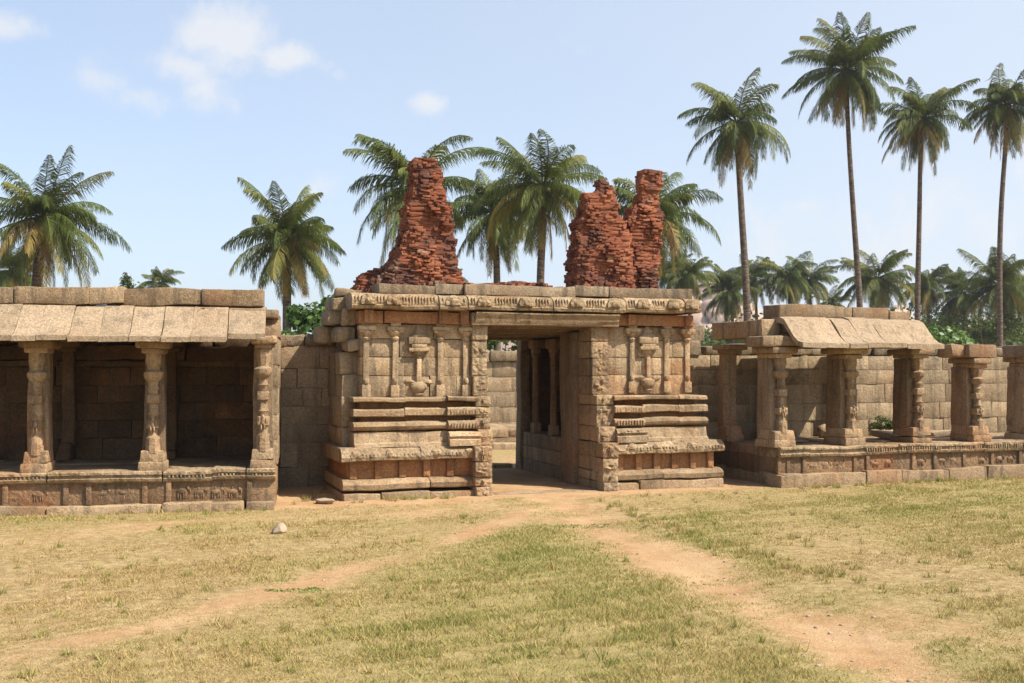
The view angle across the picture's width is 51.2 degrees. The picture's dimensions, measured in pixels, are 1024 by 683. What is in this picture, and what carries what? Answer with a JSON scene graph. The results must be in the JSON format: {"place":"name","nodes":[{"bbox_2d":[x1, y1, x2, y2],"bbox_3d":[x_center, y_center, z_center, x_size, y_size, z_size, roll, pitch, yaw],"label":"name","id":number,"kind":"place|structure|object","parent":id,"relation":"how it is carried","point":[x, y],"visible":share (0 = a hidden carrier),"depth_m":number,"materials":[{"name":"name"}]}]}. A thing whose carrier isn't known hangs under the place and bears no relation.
{"place":"outdoors","nodes":[
{"label":"outdoors","id":0,"kind":"place"},
{"bbox_2d":[0,450,1023,682],"bbox_3d":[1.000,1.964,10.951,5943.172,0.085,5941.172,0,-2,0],"label":"ground","id":1,"kind":"structure","parent":0,"point":[863,653],"depth_m":8.21,"materials":[{"name":"beige soil"}]},
{"bbox_2d":[0,236,51,287],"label":"coconut palm","id":2,"kind":"object","parent":1,"relation":"on","point":[7,278],"visible":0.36,"depth_m":59.65,"materials":[{"name":"green plant"}]},
{"bbox_2d":[0,145,130,286],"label":"coconut palm","id":3,"kind":"object","parent":1,"relation":"on","point":[49,227],"visible":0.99,"depth_m":41.67,"materials":[{"name":"green plant"}]},
{"bbox_2d":[119,272,147,288],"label":"broadleaf tree","id":4,"kind":"object","parent":1,"relation":"on","point":[126,282],"visible":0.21,"depth_m":69.46,"materials":[{"name":"green plant"}]},
{"bbox_2d":[0,286,285,516],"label":"colonnaded pavilion","id":5,"kind":"structure","parent":1,"relation":"on","point":[186,415],"depth_m":12.75,"materials":[{"name":"stone"}]},
{"bbox_2d":[137,267,184,288],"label":"coconut palm","id":6,"kind":"object","parent":1,"relation":"on","point":[156,282],"visible":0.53,"depth_m":89.79,"materials":[{"name":"green plant"}]},
{"bbox_2d":[8,334,341,486],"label":"enclosure wall","id":7,"kind":"structure","parent":1,"relation":"on","point":[305,398],"depth_m":15.26,"materials":[{"name":"stone"}]},
{"bbox_2d":[272,523,286,533],"bbox_3d":[-2.350,1.892,10.805,0.138,0.120,0.185,0,-2,16],"label":"loose stone","id":8,"kind":"object","parent":1,"relation":"on","point":[279,528],"visible":0.99,"depth_m":10.75,"materials":[{"name":"beige stone"}]},
{"bbox_2d":[221,177,346,331],"bbox_3d":[-8.755,-1.780,41.949,4.922,9.345,5.233,1,-2,-27],"label":"coconut palm","id":9,"kind":"object","parent":1,"relation":"on","point":[296,242],"visible":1,"depth_m":41.56,"materials":[{"name":"green plant"}]},
{"bbox_2d":[281,330,301,334],"bbox_3d":[-5.574,1.047,25.398,2.133,2.699,1.224,0,-2,0],"label":"green bush","id":10,"kind":"object","parent":1,"relation":"on","point":[283,332],"visible":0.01,"depth_m":25.53,"materials":[{"name":"green plant"}]},
{"bbox_2d":[264,587,329,592],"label":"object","id":11,"kind":"object","parent":1,"relation":"on","point":[301,590],"visible":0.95,"depth_m":7.96,"materials":[{"name":"plant"}]},
{"bbox_2d":[285,295,330,334],"bbox_3d":[-4.553,0.619,26.464,2.189,3.614,1.534,0,-2,0],"label":"green bush","id":12,"kind":"object","parent":1,"relation":"on","point":[301,319],"visible":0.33,"depth_m":26.24,"materials":[{"name":"green plant"}]},
{"bbox_2d":[316,498,334,503],"bbox_3d":[-2.319,1.986,13.261,0.296,0.094,0.184,-1,-2,31],"label":"loose stone","id":13,"kind":"object","parent":1,"relation":"on","point":[324,501],"visible":0.91,"depth_m":13.19,"materials":[{"name":"beige stone"}]},
{"bbox_2d":[343,134,494,267],"bbox_3d":[-3.286,-2.327,37.810,5.430,10.212,6.231,0,-2,0],"label":"coconut palm","id":14,"kind":"object","parent":1,"relation":"on","point":[397,165],"visible":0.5,"depth_m":37.76,"materials":[{"name":"green plant"}]},
{"bbox_2d":[477,350,516,449],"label":"enclosure wall","id":15,"kind":"structure","parent":1,"relation":"on","point":[501,376],"depth_m":24.98,"materials":[{"name":"stone"}]},
{"bbox_2d":[449,161,554,350],"bbox_3d":[-0.844,-2.216,43.851,5.075,10.319,3.606,1,-2,-28],"label":"coconut palm","id":16,"kind":"object","parent":1,"relation":"on","point":[495,243],"visible":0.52,"depth_m":43.86,"materials":[{"name":"green plant"}]},
{"bbox_2d":[487,340,516,361],"bbox_3d":[-0.133,0.931,33.119,3.269,3.359,1.903,0,-2,0],"label":"green bush","id":17,"kind":"object","parent":1,"relation":"on","point":[491,344],"visible":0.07,"depth_m":32.86,"materials":[{"name":"green plant"}]},
{"bbox_2d":[22,485,1006,681],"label":"pebbles","id":18,"kind":"object","parent":1,"relation":"on","point":[819,665],"visible":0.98,"depth_m":7.35,"materials":[{"name":"stone"}]},
{"bbox_2d":[313,157,724,500],"bbox_3d":[-0.213,-0.193,16.144,5.658,4.843,3.933,1,-2,-19],"label":"stone gateway","id":19,"kind":"object","parent":1,"relation":"on","point":[414,323],"visible":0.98,"depth_m":14.86,"materials":[{"name":"stone"}]},
{"bbox_2d":[469,129,607,282],"bbox_3d":[0.967,-2.182,37.726,5.011,9.918,5.697,0,-2,0],"label":"coconut palm","id":20,"kind":"object","parent":1,"relation":"on","point":[542,200],"visible":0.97,"depth_m":37.63,"materials":[{"name":"green plant"}]},
{"bbox_2d":[555,523,609,527],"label":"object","id":21,"kind":"object","parent":1,"relation":"on","point":[594,524],"visible":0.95,"depth_m":11.31,"materials":[{"name":"plant"}]},
{"bbox_2d":[611,172,723,283],"bbox_3d":[5.440,-1.905,40.516,4.600,9.516,4.774,1,-2,-25],"label":"coconut palm","id":22,"kind":"object","parent":1,"relation":"on","point":[673,220],"visible":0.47,"depth_m":39.73,"materials":[{"name":"green plant"}]},
{"bbox_2d":[658,253,698,288],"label":"coconut palm","id":23,"kind":"object","parent":1,"relation":"on","point":[670,264],"visible":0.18,"depth_m":94.80,"materials":[{"name":"green plant"}]},
{"bbox_2d":[659,250,719,315],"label":"coconut palm","id":24,"kind":"object","parent":1,"relation":"on","point":[686,273],"visible":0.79,"depth_m":79.77,"materials":[{"name":"green plant"}]},
{"bbox_2d":[697,260,766,343],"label":"coconut palm","id":25,"kind":"object","parent":1,"relation":"on","point":[729,298],"visible":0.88,"depth_m":84.53,"materials":[{"name":"green plant"}]},
{"bbox_2d":[677,67,790,343],"bbox_3d":[10.764,-4.814,52.402,5.226,15.981,5.373,-1,-2,27],"label":"coconut palm","id":26,"kind":"object","parent":1,"relation":"on","point":[735,138],"visible":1,"depth_m":51.96,"materials":[{"name":"green plant"}]},
{"bbox_2d":[724,254,782,319],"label":"coconut palm","id":27,"kind":"object","parent":1,"relation":"on","point":[754,268],"visible":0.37,"depth_m":89.61,"materials":[{"name":"green plant"}]},
{"bbox_2d":[488,302,1023,350],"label":"distant undergrowth","id":28,"kind":"object","parent":1,"relation":"on","point":[708,341],"visible":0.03,"depth_m":84.21,"materials":[{"name":"green plant"}]},
{"bbox_2d":[755,251,817,304],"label":"coconut palm","id":29,"kind":"object","parent":1,"relation":"on","point":[788,288],"visible":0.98,"depth_m":84.67,"materials":[{"name":"green plant"}]},
{"bbox_2d":[776,254,839,304],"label":"coconut palm","id":30,"kind":"object","parent":1,"relation":"on","point":[817,275],"visible":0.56,"depth_m":89.61,"materials":[{"name":"green plant"}]},
{"bbox_2d":[811,285,851,306],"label":"coconut palm","id":31,"kind":"object","parent":1,"relation":"on","point":[835,299],"visible":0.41,"depth_m":109.57,"materials":[{"name":"green plant"}]},
{"bbox_2d":[781,12,916,306],"bbox_3d":[18.369,-7.298,57.977,5.930,21.250,7.272,1,-2,-24],"label":"coconut palm","id":32,"kind":"object","parent":1,"relation":"on","point":[849,61],"visible":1,"depth_m":57.98,"materials":[{"name":"green plant"}]},
{"bbox_2d":[689,325,1014,438],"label":"enclosure wall","id":33,"kind":"structure","parent":1,"relation":"on","point":[806,379],"depth_m":17.91,"materials":[{"name":"stone"}]},
{"bbox_2d":[712,304,1023,487],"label":"ruined colonnade","id":34,"kind":"object","parent":1,"relation":"on","point":[844,451],"visible":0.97,"depth_m":16.00,"materials":[{"name":"stone"}]},
{"bbox_2d":[816,424,825,437],"bbox_3d":[5.124,1.490,17.506,0.282,0.289,0.267,0,-2,7],"label":"fallen block","id":35,"kind":"object","parent":34,"relation":"on","point":[821,431],"depth_m":17.43,"materials":[{"name":"stone"}]},
{"bbox_2d":[867,415,892,431],"bbox_3d":[6.232,1.443,17.967,0.513,0.422,0.249,0,-2,0],"label":"weed plant","id":36,"kind":"object","parent":34,"relation":"on","point":[877,425],"visible":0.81,"depth_m":17.92,"materials":[{"name":"green plant"}]},
{"bbox_2d":[870,429,922,439],"bbox_3d":[6.225,1.510,17.294,0.725,0.129,0.502,1,5,-30],"label":"fallen slab","id":37,"kind":"object","parent":34,"relation":"on","point":[885,434],"depth_m":17.14,"materials":[{"name":"stone"}]},
{"bbox_2d":[928,430,950,436],"bbox_3d":[7.301,1.540,18.032,0.696,0.118,0.406,0,-2,-7],"label":"fallen slab","id":38,"kind":"object","parent":34,"relation":"on","point":[942,433],"depth_m":17.84,"materials":[{"name":"stone"}]},
{"bbox_2d":[828,249,928,311],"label":"coconut palm","id":39,"kind":"object","parent":1,"relation":"on","point":[878,286],"visible":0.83,"depth_m":74.36,"materials":[{"name":"green plant"}]},
{"bbox_2d":[874,77,981,320],"bbox_3d":[22.927,-5.619,60.011,5.844,18.004,5.668,0,-2,0],"label":"coconut palm","id":40,"kind":"object","parent":1,"relation":"on","point":[914,123],"visible":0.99,"depth_m":59.95,"materials":[{"name":"green plant"}]},
{"bbox_2d":[899,264,964,328],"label":"coconut palm","id":41,"kind":"object","parent":1,"relation":"on","point":[931,287],"visible":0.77,"depth_m":84.54,"materials":[{"name":"green plant"}]},
{"bbox_2d":[903,303,977,343],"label":"broadleaf tree","id":42,"kind":"object","parent":1,"relation":"on","point":[936,315],"visible":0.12,"depth_m":90.05,"materials":[{"name":"green plant"}]},
{"bbox_2d":[927,323,977,344],"bbox_3d":[11.646,1.001,28.964,2.979,2.992,1.991,0,-2,0],"label":"green bush","id":43,"kind":"object","parent":1,"relation":"on","point":[954,337],"visible":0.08,"depth_m":28.61,"materials":[{"name":"green plant"}]},
{"bbox_2d":[931,267,995,333],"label":"coconut palm","id":44,"kind":"object","parent":1,"relation":"on","point":[956,300],"visible":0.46,"depth_m":84.72,"materials":[{"name":"green plant"}]},
{"bbox_2d":[936,312,1023,346],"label":"broadleaf tree","id":45,"kind":"object","parent":1,"relation":"on","point":[1008,325],"visible":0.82,"depth_m":69.38,"materials":[{"name":"green plant"}]},
{"bbox_2d":[943,246,1023,345],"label":"coconut palm","id":46,"kind":"object","parent":1,"relation":"on","point":[1012,294],"visible":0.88,"depth_m":69.82,"materials":[{"name":"green plant"}]},
{"bbox_2d":[958,63,1023,346],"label":"coconut palm","id":47,"kind":"object","parent":1,"relation":"on","point":[1004,116],"visible":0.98,"depth_m":59.99,"materials":[{"name":"green plant"}]},
{"bbox_2d":[980,264,1023,329],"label":"coconut palm","id":48,"kind":"object","parent":1,"relation":"on","point":[1018,315],"visible":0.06,"depth_m":80.21,"materials":[{"name":"green plant"}]},
{"bbox_2d":[0,474,1023,682],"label":"dry grass","id":49,"kind":"structure","parent":0,"point":[527,554],"depth_m":7.98,"materials":[{"name":"beige plant"}]},
{"bbox_2d":[0,0,1023,333],"label":"sky","id":50,"kind":"structure","parent":0,"point":[181,100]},
{"bbox_2d":[487,275,1023,350],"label":"hill","id":51,"kind":"structure","parent":0,"point":[700,319],"depth_m":430.30,"materials":[{"name":"green plant"}]},
{"bbox_2d":[795,437,809,442],"bbox_3d":[4.174,1.519,16.433,0.660,0.071,0.460,1,-2,-24],"label":"fallen slab","id":52,"kind":"object","parent":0,"point":[800,440],"depth_m":16.33,"materials":[{"name":"stone"}]}
]}

